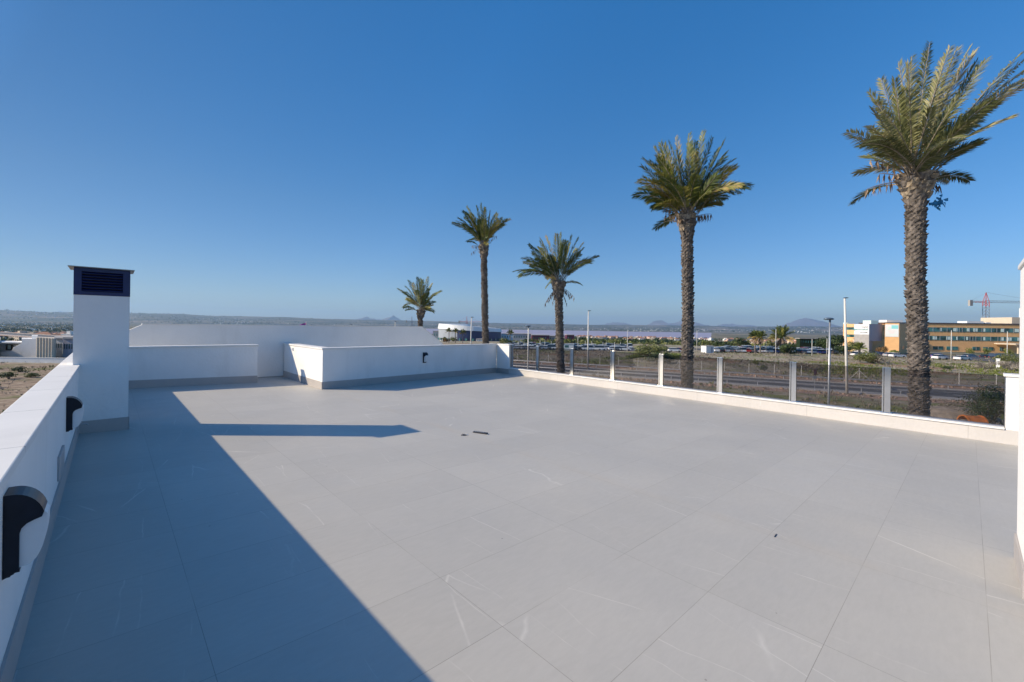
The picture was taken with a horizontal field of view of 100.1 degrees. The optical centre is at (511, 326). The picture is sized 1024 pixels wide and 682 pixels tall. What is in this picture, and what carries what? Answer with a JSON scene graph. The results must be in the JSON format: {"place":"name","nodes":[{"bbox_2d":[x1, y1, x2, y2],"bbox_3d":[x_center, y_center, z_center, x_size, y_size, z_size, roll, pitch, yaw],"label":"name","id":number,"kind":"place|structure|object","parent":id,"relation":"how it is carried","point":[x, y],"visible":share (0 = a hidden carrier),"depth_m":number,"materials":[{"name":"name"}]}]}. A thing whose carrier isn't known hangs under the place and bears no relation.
{"place":"outdoors","nodes":[
{"label":"outdoors","id":0,"kind":"place"},
{"bbox_2d":[356,315,399,319],"bbox_3d":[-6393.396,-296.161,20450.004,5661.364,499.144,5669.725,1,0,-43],"label":"mountain","id":1,"kind":"structure","parent":0,"point":[393,317],"depth_m":20621.78,"materials":[{"name":"grey stone"}]},
{"bbox_2d":[0,334,992,401],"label":"pavement","id":2,"kind":"structure","parent":0,"point":[823,390],"depth_m":60.48,"materials":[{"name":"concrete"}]},
{"bbox_2d":[0,332,1004,399],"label":"road","id":3,"kind":"structure","parent":0,"point":[944,393],"depth_m":66.53,"materials":[{"name":"grey asphalt"}]},
{"bbox_2d":[8,334,1004,398],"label":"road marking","id":4,"kind":"object","parent":3,"relation":"on","point":[757,378],"visible":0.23,"depth_m":65.68,"materials":[{"name":"paint"}]},
{"bbox_2d":[587,310,590,368],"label":"street lamp","id":5,"kind":"object","parent":3,"relation":"on","point":[588,342],"visible":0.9,"depth_m":81.91,"materials":[{"name":"metal"}]},
{"bbox_2d":[0,310,1018,424],"bbox_3d":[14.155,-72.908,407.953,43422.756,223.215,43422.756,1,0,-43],"label":"ground","id":6,"kind":"structure","parent":0,"point":[718,335],"depth_m":236.15,"materials":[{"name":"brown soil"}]},
{"bbox_2d":[0,335,37,356],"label":"house","id":7,"kind":"structure","parent":6,"relation":"on","point":[25,347],"depth_m":90.00,"materials":[{"name":"white paint"}]},
{"bbox_2d":[12,331,34,340],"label":"house","id":8,"kind":"structure","parent":6,"relation":"on","point":[18,338],"depth_m":342.15,"materials":[{"name":"paint"}]},
{"bbox_2d":[0,362,58,413],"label":"bare plot","id":9,"kind":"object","parent":6,"relation":"on","point":[8,399],"depth_m":55.99,"materials":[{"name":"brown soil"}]},
{"bbox_2d":[0,371,17,378],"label":"bush","id":10,"kind":"object","parent":9,"relation":"on","point":[10,374],"visible":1,"depth_m":57.93,"materials":[{"name":"green plant"}]},
{"bbox_2d":[9,366,25,371],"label":"bush","id":11,"kind":"object","parent":9,"relation":"on","point":[19,369],"visible":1,"depth_m":65.77,"materials":[{"name":"green plant"}]},
{"bbox_2d":[0,357,62,411],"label":"olive scrub","id":12,"kind":"object","parent":9,"relation":"on","point":[51,366],"visible":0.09,"depth_m":69.22,"materials":[{"name":"green plant"}]},
{"bbox_2d":[23,372,39,377],"bbox_3d":[-67.143,6.854,60.035,1.399,0.867,1.652,1,0,-9],"label":"bush","id":13,"kind":"object","parent":9,"relation":"on","point":[31,374],"visible":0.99,"depth_m":59.72,"materials":[{"name":"green plant"}]},
{"bbox_2d":[0,357,65,362],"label":"garden wall","id":14,"kind":"structure","parent":6,"relation":"on","point":[32,359],"depth_m":81.00,"materials":[{"name":"white concrete"}]},
{"bbox_2d":[0,320,72,331],"bbox_3d":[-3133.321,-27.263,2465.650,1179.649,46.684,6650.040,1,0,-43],"label":"trees","id":15,"kind":"object","parent":6,"relation":"on","point":[23,327],"visible":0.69,"depth_m":2060.94,"materials":[{"name":"green plant"}]},
{"bbox_2d":[0,322,72,330],"bbox_3d":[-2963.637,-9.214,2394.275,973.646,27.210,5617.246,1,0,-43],"label":"town","id":16,"kind":"object","parent":6,"relation":"on","point":[37,328],"visible":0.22,"depth_m":1964.82},
{"bbox_2d":[36,337,55,357],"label":"fluted wall","id":17,"kind":"structure","parent":6,"relation":"on","point":[45,346],"depth_m":86.08,"materials":[{"name":"white concrete"}]},
{"bbox_2d":[54,336,62,356],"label":"house","id":18,"kind":"structure","parent":6,"relation":"on","point":[59,346],"depth_m":94.00,"materials":[{"name":"concrete"}]},
{"bbox_2d":[63,336,72,357],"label":"house","id":19,"kind":"structure","parent":6,"relation":"on","point":[67,346],"depth_m":88.00,"materials":[{"name":"concrete"}]},
{"bbox_2d":[1,328,793,345],"bbox_3d":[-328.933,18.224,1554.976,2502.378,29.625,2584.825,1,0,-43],"label":"trees","id":20,"kind":"object","parent":6,"relation":"on","point":[656,340],"visible":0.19,"depth_m":633.86,"materials":[{"name":"green plant"}]},
{"bbox_2d":[397,276,441,326],"bbox_3d":[-9.485,1.439,44.957,3.839,13.539,5.022,1,0,-43],"label":"palm tree","id":21,"kind":"object","parent":6,"relation":"on","point":[423,304],"visible":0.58,"depth_m":44.90,"materials":[{"name":"green plant"}]},
{"bbox_2d":[0,309,841,332],"bbox_3d":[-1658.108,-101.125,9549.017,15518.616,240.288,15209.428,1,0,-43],"label":"trees","id":22,"kind":"object","parent":6,"relation":"on","point":[201,321],"visible":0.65,"depth_m":6687.80,"materials":[{"name":"green plant"}]},
{"bbox_2d":[2,310,841,332],"bbox_3d":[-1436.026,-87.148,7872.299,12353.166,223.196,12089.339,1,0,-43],"label":"town","id":23,"kind":"object","parent":6,"relation":"on","point":[432,324],"visible":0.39,"depth_m":6279.80},
{"bbox_2d":[438,324,501,340],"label":"round hall","id":24,"kind":"structure","parent":6,"relation":"on","point":[494,334],"depth_m":305.19,"materials":[{"name":"white glass"}]},
{"bbox_2d":[451,202,511,343],"bbox_3d":[-2.396,-0.651,32.653,4.680,17.888,3.484,1,0,-4],"label":"palm tree","id":25,"kind":"object","parent":6,"relation":"on","point":[481,232],"visible":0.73,"depth_m":32.78,"materials":[{"name":"green plant"}]},
{"bbox_2d":[0,332,1003,404],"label":"verge","id":26,"kind":"structure","parent":6,"relation":"on","point":[815,392],"depth_m":64.37,"materials":[{"name":"brown soil"}]},
{"bbox_2d":[3,332,994,392],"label":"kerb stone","id":27,"kind":"object","parent":26,"relation":"on","point":[725,375],"visible":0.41,"depth_m":71.56,"materials":[{"name":"concrete"}]},
{"bbox_2d":[496,364,907,393],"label":"crash barrier","id":28,"kind":"object","parent":26,"relation":"on","point":[698,377],"visible":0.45,"depth_m":64.44,"materials":[{"name":"metal"}]},
{"bbox_2d":[496,359,1004,388],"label":"crash barrier","id":29,"kind":"object","parent":26,"relation":"on","point":[636,367],"visible":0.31,"depth_m":72.26,"materials":[{"name":"metal"}]},
{"bbox_2d":[844,297,848,393],"bbox_3d":[42.603,2.485,54.700,0.766,12.394,0.340,1,0,0],"label":"street lamp","id":30,"kind":"object","parent":26,"relation":"on","point":[846,361],"visible":0.94,"depth_m":54.60,"materials":[{"name":"metal"}]},
{"bbox_2d":[501,333,512,340],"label":"building","id":31,"kind":"structure","parent":6,"relation":"on","point":[505,335],"depth_m":340.00,"materials":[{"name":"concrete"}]},
{"bbox_2d":[525,325,530,368],"bbox_3d":[1.378,4.001,39.000,0.430,8.214,0.560,1,0,-71],"label":"street lamp","id":32,"kind":"object","parent":6,"relation":"on","point":[528,326],"visible":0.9,"depth_m":38.96,"materials":[{"name":"metal"}]},
{"bbox_2d":[531,334,548,341],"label":"building","id":33,"kind":"structure","parent":6,"relation":"on","point":[536,336],"depth_m":290.00,"materials":[{"name":"concrete"}]},
{"bbox_2d":[513,232,599,372],"bbox_3d":[2.617,1.292,25.929,4.060,14.143,3.924,1,0,-43],"label":"palm tree","id":34,"kind":"object","parent":6,"relation":"on","point":[552,267],"visible":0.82,"depth_m":25.86,"materials":[{"name":"green plant"}]},
{"bbox_2d":[496,346,680,351],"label":"car park","id":35,"kind":"structure","parent":6,"relation":"on","point":[633,349],"depth_m":152.72,"materials":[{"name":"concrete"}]},
{"bbox_2d":[564,343,573,350],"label":"van","id":36,"kind":"object","parent":35,"relation":"on","point":[567,346],"visible":0.71,"depth_m":148.80,"materials":[{"name":"metal"}]},
{"bbox_2d":[626,354,644,358],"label":"bush","id":37,"kind":"object","parent":6,"relation":"on","point":[633,356],"visible":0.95,"depth_m":110.88,"materials":[{"name":"green plant"}]},
{"bbox_2d":[633,343,670,356],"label":"bush","id":38,"kind":"object","parent":6,"relation":"on","point":[653,349],"visible":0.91,"depth_m":116.46,"materials":[{"name":"green plant"}]},
{"bbox_2d":[643,353,679,362],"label":"bush","id":39,"kind":"object","parent":6,"relation":"on","point":[654,357],"visible":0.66,"depth_m":97.99,"materials":[{"name":"green plant"}]},
{"bbox_2d":[535,338,795,346],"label":"trees","id":40,"kind":"object","parent":6,"relation":"on","point":[634,342],"visible":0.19,"depth_m":256.10,"materials":[{"name":"green plant"}]},
{"bbox_2d":[657,352,681,358],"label":"bush","id":41,"kind":"object","parent":6,"relation":"on","point":[676,356],"visible":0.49,"depth_m":111.81,"materials":[{"name":"green plant"}]},
{"bbox_2d":[630,129,754,387],"bbox_3d":[7.015,0.292,16.641,4.875,16.230,3.912,1,0,12],"label":"palm tree","id":42,"kind":"object","parent":6,"relation":"on","point":[684,199],"visible":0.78,"depth_m":16.79,"materials":[{"name":"green plant"}]},
{"bbox_2d":[700,345,713,352],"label":"kiosk","id":43,"kind":"object","parent":6,"relation":"on","point":[707,348],"visible":0.95,"depth_m":145.10,"materials":[{"name":"concrete"}]},
{"bbox_2d":[733,337,745,345],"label":"bush","id":44,"kind":"object","parent":6,"relation":"on","point":[740,340],"visible":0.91,"depth_m":227.62,"materials":[{"name":"green plant"}]},
{"bbox_2d":[496,352,1004,385],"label":"wire fence","id":45,"kind":"object","parent":6,"relation":"on","point":[724,367],"visible":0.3,"depth_m":78.13,"materials":[{"name":"metal"}]},
{"bbox_2d":[747,330,761,352],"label":"palm tree","id":46,"kind":"object","parent":6,"relation":"on","point":[754,333],"visible":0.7,"depth_m":149.78,"materials":[{"name":"green plant"}]},
{"bbox_2d":[513,359,1002,403],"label":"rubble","id":47,"kind":"object","parent":6,"relation":"on","point":[728,384],"visible":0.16,"depth_m":66.55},
{"bbox_2d":[752,330,768,352],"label":"palm tree","id":48,"kind":"object","parent":6,"relation":"on","point":[760,341],"visible":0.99,"depth_m":147.51,"materials":[{"name":"green plant"}]},
{"bbox_2d":[513,349,1012,421],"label":"olive scrub","id":49,"kind":"object","parent":6,"relation":"on","point":[855,406],"visible":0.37,"depth_m":87.33,"materials":[{"name":"green plant"}]},
{"bbox_2d":[765,325,794,352],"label":"palm tree","id":50,"kind":"object","parent":6,"relation":"on","point":[781,331],"visible":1,"depth_m":149.60,"materials":[{"name":"green plant"}]},
{"bbox_2d":[778,343,797,354],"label":"bush","id":51,"kind":"object","parent":6,"relation":"on","point":[788,348],"visible":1,"depth_m":137.86,"materials":[{"name":"green plant"}]},
{"bbox_2d":[782,361,826,370],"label":"bush","id":52,"kind":"object","parent":6,"relation":"on","point":[800,364],"visible":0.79,"depth_m":85.24,"materials":[{"name":"green plant"}]},
{"bbox_2d":[795,338,822,346],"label":"building","id":53,"kind":"structure","parent":6,"relation":"on","point":[805,342],"depth_m":230.00,"materials":[{"name":"green concrete"}]},
{"bbox_2d":[814,338,831,349],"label":"tree","id":54,"kind":"object","parent":6,"relation":"on","point":[817,344],"visible":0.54,"depth_m":151.64,"materials":[{"name":"green plant"}]},
{"bbox_2d":[694,348,953,355],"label":"car park","id":55,"kind":"structure","parent":6,"relation":"on","point":[849,352],"depth_m":153.89,"materials":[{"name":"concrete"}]},
{"bbox_2d":[824,317,833,404],"bbox_3d":[18.403,3.911,25.000,0.430,8.863,0.560,1,0,-72],"label":"street lamp","id":56,"kind":"object","parent":6,"relation":"on","point":[829,356],"visible":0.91,"depth_m":24.96,"materials":[{"name":"metal"}]},
{"bbox_2d":[815,334,843,352],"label":"tree","id":57,"kind":"object","parent":6,"relation":"on","point":[837,340],"visible":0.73,"depth_m":149.08,"materials":[{"name":"green plant"}]},
{"bbox_2d":[832,345,852,355],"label":"tree","id":58,"kind":"object","parent":6,"relation":"on","point":[839,349],"visible":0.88,"depth_m":139.46,"materials":[{"name":"green plant"}]},
{"bbox_2d":[847,341,861,351],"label":"tree","id":59,"kind":"object","parent":6,"relation":"on","point":[850,345],"visible":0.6,"depth_m":144.87,"materials":[{"name":"green plant"}]},
{"bbox_2d":[850,342,867,361],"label":"palm tree","id":60,"kind":"object","parent":6,"relation":"on","point":[858,346],"visible":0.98,"depth_m":111.82,"materials":[{"name":"green plant"}]},
{"bbox_2d":[852,350,882,363],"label":"bush","id":61,"kind":"object","parent":6,"relation":"on","point":[867,357],"visible":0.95,"depth_m":107.32,"materials":[{"name":"green plant"}]},
{"bbox_2d":[871,354,889,363],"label":"bush","id":62,"kind":"object","parent":6,"relation":"on","point":[880,359],"visible":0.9,"depth_m":105.45,"materials":[{"name":"green plant"}]},
{"bbox_2d":[888,353,905,357],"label":"parked car","id":63,"kind":"object","parent":6,"relation":"on","point":[895,355],"visible":0.9,"depth_m":133.18,"materials":[{"name":"white paint"}]},
{"bbox_2d":[843,308,1019,353],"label":"hospital building","id":64,"kind":"structure","parent":6,"relation":"on","point":[975,336],"depth_m":178.62,"materials":[{"name":"concrete"}]},
{"bbox_2d":[927,327,1019,332],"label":"ribbon window","id":65,"kind":"structure","parent":64,"relation":"in","point":[932,329],"depth_m":179.32,"materials":[{"name":"blue glass"}]},
{"bbox_2d":[928,336,1019,340],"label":"ribbon window","id":66,"kind":"structure","parent":64,"relation":"in","point":[964,338],"depth_m":179.36,"materials":[{"name":"blue glass"}]},
{"bbox_2d":[843,41,1023,415],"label":"palm tree","id":67,"kind":"object","parent":6,"relation":"on","point":[900,139],"visible":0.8,"depth_m":11.28,"materials":[{"name":"green plant"}]},
{"bbox_2d":[929,194,947,210],"bbox_3d":[11.325,-3.265,11.432,0.424,0.470,0.303,1,0,-14],"label":"plastic bag","id":68,"kind":"object","parent":67,"relation":"hanging from","point":[937,204],"visible":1,"depth_m":11.38,"materials":[{"name":"blue plastic"}]},
{"bbox_2d":[931,354,948,359],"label":"parked car","id":69,"kind":"object","parent":6,"relation":"on","point":[939,356],"visible":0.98,"depth_m":127.36,"materials":[{"name":"white paint"}]},
{"bbox_2d":[936,400,968,406],"bbox_3d":[42.910,7.983,41.974,2.997,1.666,2.011,1,0,-5],"label":"rubble","id":70,"kind":"object","parent":6,"relation":"on","point":[947,405],"visible":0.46,"depth_m":41.85,"materials":[{"name":"grey stone"}]},
{"bbox_2d":[907,406,1001,422],"bbox_3d":[42.201,8.193,41.000,8.000,1.076,6.000,1,0,0],"label":"earth mound","id":71,"kind":"object","parent":6,"relation":"on","point":[945,412],"visible":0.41,"depth_m":39.90,"materials":[{"name":"brown soil"}]},
{"bbox_2d":[950,383,1004,423],"bbox_3d":[42.495,6.965,38.375,3.902,3.738,5.005,1,0,15],"label":"bush","id":72,"kind":"object","parent":71,"relation":"on","point":[980,407],"visible":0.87,"depth_m":37.93,"materials":[{"name":"green plant"}]},
{"bbox_2d":[953,355,971,359],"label":"parked car","id":73,"kind":"object","parent":6,"relation":"on","point":[961,357],"visible":0.91,"depth_m":125.26,"materials":[{"name":"white paint"}]},
{"bbox_2d":[956,415,988,422],"bbox_3d":[36.484,7.911,34.000,1.240,1.760,1.480,1,0,12],"label":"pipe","id":74,"kind":"object","parent":6,"relation":"on","point":[980,418],"visible":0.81,"depth_m":33.66,"materials":[{"name":"orange plastic"}]},
{"bbox_2d":[929,356,1017,361],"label":"car park","id":75,"kind":"structure","parent":6,"relation":"on","point":[983,358],"depth_m":134.48,"materials":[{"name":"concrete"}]},
{"bbox_2d":[971,361,991,368],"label":"bush","id":76,"kind":"object","parent":6,"relation":"on","point":[978,364],"visible":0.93,"depth_m":95.54,"materials":[{"name":"green plant"}]},
{"bbox_2d":[968,292,1018,317],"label":"tower crane","id":77,"kind":"object","parent":6,"relation":"on","point":[970,302],"visible":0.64,"depth_m":261.72,"materials":[{"name":"metal"}]},
{"bbox_2d":[992,353,1018,364],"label":"bush","id":78,"kind":"object","parent":6,"relation":"on","point":[1010,357],"visible":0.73,"depth_m":109.32,"materials":[{"name":"green plant"}]},
{"bbox_2d":[993,360,1018,370],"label":"bush","id":79,"kind":"object","parent":6,"relation":"on","point":[1008,366],"visible":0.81,"depth_m":92.25,"materials":[{"name":"green plant"}]},
{"bbox_2d":[0,0,1023,326],"label":"sky","id":80,"kind":"structure","parent":0,"point":[319,159],"materials":[{"name":"blue"}]},
{"bbox_2d":[12,372,1023,681],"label":"terrace floor","id":81,"kind":"structure","parent":0,"point":[294,530],"depth_m":3.24,"materials":[{"name":"tile"}]},
{"bbox_2d":[0,353,79,681],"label":"parapet wall","id":82,"kind":"structure","parent":81,"relation":"on","point":[35,436],"depth_m":2.52,"materials":[{"name":"paint"}]},
{"bbox_2d":[2,486,49,579],"bbox_3d":[-2.036,0.848,1.803,0.121,0.335,0.130,1,0,-43],"label":"wall lamp","id":83,"kind":"object","parent":82,"relation":"attached to","point":[26,513],"visible":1,"depth_m":1.76,"materials":[{"name":"painted metal"},{"name":"plastic"}]},
{"bbox_2d":[57,445,64,481],"bbox_3d":[-3.916,1.182,3.726,0.016,0.205,0.470,1,0,-43],"label":"wall plate","id":84,"kind":"object","parent":82,"relation":"attached to","point":[61,460],"depth_m":3.65,"materials":[{"name":"metal"}]},
{"bbox_2d":[66,396,83,431],"bbox_3d":[-4.376,0.870,4.298,0.121,0.335,0.130,1,0,-43],"label":"wall lamp","id":85,"kind":"object","parent":82,"relation":"attached to","point":[74,410],"visible":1,"depth_m":4.25,"materials":[{"name":"plastic"}]},
{"bbox_2d":[68,265,134,433],"bbox_3d":[-5.947,0.692,6.212,0.677,3.028,0.615,1,0,-43],"label":"chimney","id":86,"kind":"object","parent":81,"relation":"on","point":[101,313],"visible":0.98,"depth_m":6.04,"materials":[{"name":"paint"}]},
{"bbox_2d":[129,344,258,388],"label":"parapet wall","id":87,"kind":"structure","parent":81,"relation":"on","point":[169,366],"depth_m":10.69,"materials":[{"name":"paint"}]},
{"bbox_2d":[129,324,442,377],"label":"parapet wall","id":88,"kind":"structure","parent":81,"relation":"on","point":[270,340],"depth_m":13.01,"materials":[{"name":"paint"}]},
{"bbox_2d":[283,343,322,388],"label":"parapet wall","id":89,"kind":"structure","parent":81,"relation":"on","point":[301,363],"depth_m":11.90,"materials":[{"name":"paint"}]},
{"bbox_2d":[318,344,496,388],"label":"parapet wall","id":90,"kind":"structure","parent":81,"relation":"on","point":[340,367],"depth_m":12.83,"materials":[{"name":"paint"}]},
{"bbox_2d":[508,367,1017,445],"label":"railing kerb","id":91,"kind":"structure","parent":81,"relation":"on","point":[996,433],"depth_m":9.19,"materials":[{"name":"paint"}]},
{"bbox_2d":[535,346,539,370],"bbox_3d":[0.925,1.161,15.440,0.105,0.885,0.170,1,0,-43],"label":"railing post","id":92,"kind":"object","parent":91,"relation":"on","point":[537,355],"visible":1,"depth_m":15.41,"materials":[{"name":"metal"}]},
{"bbox_2d":[570,348,573,374],"bbox_3d":[1.995,1.176,14.264,0.105,0.885,0.170,1,0,-43],"label":"railing post","id":93,"kind":"object","parent":91,"relation":"on","point":[571,361],"visible":1,"depth_m":14.24,"materials":[{"name":"metal"}]},
{"bbox_2d":[609,351,614,379],"bbox_3d":[3.072,1.191,13.080,0.105,0.885,0.170,1,0,-43],"label":"railing post","id":94,"kind":"object","parent":91,"relation":"on","point":[612,370],"visible":1,"depth_m":13.06,"materials":[{"name":"metal"}]},
{"bbox_2d":[657,354,663,385],"bbox_3d":[4.143,1.206,11.904,0.105,0.885,0.170,1,0,-43],"label":"railing post","id":95,"kind":"object","parent":91,"relation":"on","point":[661,371],"visible":1,"depth_m":11.88,"materials":[{"name":"metal"}]},
{"bbox_2d":[715,357,722,392],"bbox_3d":[5.206,1.220,10.736,0.105,0.885,0.170,1,0,-43],"label":"railing post","id":96,"kind":"object","parent":91,"relation":"on","point":[719,374],"visible":1,"depth_m":10.72,"materials":[{"name":"metal"}]},
{"bbox_2d":[789,362,797,401],"bbox_3d":[6.269,1.235,9.567,0.105,0.885,0.170,1,0,-43],"label":"railing post","id":97,"kind":"object","parent":91,"relation":"on","point":[793,382],"visible":1,"depth_m":9.54,"materials":[{"name":"metal"}]},
{"bbox_2d":[880,367,891,413],"bbox_3d":[7.333,1.250,8.398,0.105,0.885,0.170,1,0,-43],"label":"railing post","id":98,"kind":"object","parent":91,"relation":"on","point":[886,390],"visible":1,"depth_m":8.38,"materials":[{"name":"metal"}]},
{"bbox_2d":[1003,373,1018,430],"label":"pier","id":99,"kind":"structure","parent":91,"relation":"on","point":[1012,398],"depth_m":7.17,"materials":[{"name":"white paint"}]},
{"bbox_2d":[1004,377,1005,426],"bbox_3d":[8.364,1.264,7.266,0.045,0.881,0.027,1,0,-43],"label":"end channel","id":100,"kind":"object","parent":99,"relation":"attached to","point":[1005,405],"visible":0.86,"depth_m":7.25,"materials":[{"name":"metal"}]},
{"bbox_2d":[1014,258,1023,598],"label":"wall corner","id":101,"kind":"object","parent":81,"relation":"on","point":[1019,549],"depth_m":3.06,"materials":[{"name":"paint"}]},
{"bbox_2d":[513,333,530,340],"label":"building","id":102,"kind":"structure","parent":0,"point":[519,336],"depth_m":300.00,"materials":[{"name":"concrete"}]},
{"bbox_2d":[426,329,711,338],"bbox_3d":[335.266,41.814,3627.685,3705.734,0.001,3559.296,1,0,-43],"label":"lagoon","id":103,"kind":"structure","parent":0,"point":[623,334],"depth_m":2786.74,"materials":[{"name":"pink liquid"}]},
{"bbox_2d":[605,322,629,324],"bbox_3d":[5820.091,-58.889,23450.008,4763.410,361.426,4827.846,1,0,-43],"label":"mountain","id":104,"kind":"structure","parent":0,"point":[617,323],"depth_m":23565.74,"materials":[{"name":"grey stone"}]},
{"bbox_2d":[648,320,709,325],"bbox_3d":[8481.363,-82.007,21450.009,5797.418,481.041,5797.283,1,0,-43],"label":"mountain","id":105,"kind":"structure","parent":0,"point":[662,322],"depth_m":21477.18,"materials":[{"name":"grey stone"}]},
{"bbox_2d":[717,324,758,326],"bbox_3d":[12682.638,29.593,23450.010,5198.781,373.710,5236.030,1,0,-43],"label":"mountain","id":106,"kind":"structure","parent":0,"point":[729,325],"depth_m":23522.70,"materials":[{"name":"grey stone"}]},
{"bbox_2d":[781,318,841,326],"bbox_3d":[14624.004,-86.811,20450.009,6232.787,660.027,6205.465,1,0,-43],"label":"mountain","id":107,"kind":"structure","parent":0,"point":[805,322],"depth_m":20396.48,"materials":[{"name":"grey stone"}]},
{"bbox_2d":[788,361,1018,375],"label":"green grass","id":108,"kind":"structure","parent":0,"point":[868,372],"depth_m":91.27,"materials":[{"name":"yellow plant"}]},
{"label":"house base","id":109,"kind":"structure","parent":0,"visible":0},
{"bbox_2d":[496,344,513,373],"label":"parapet wall","id":110,"kind":"structure","parent":109,"relation":"on","point":[503,358],"depth_m":16.66,"materials":[{"name":"paint"}]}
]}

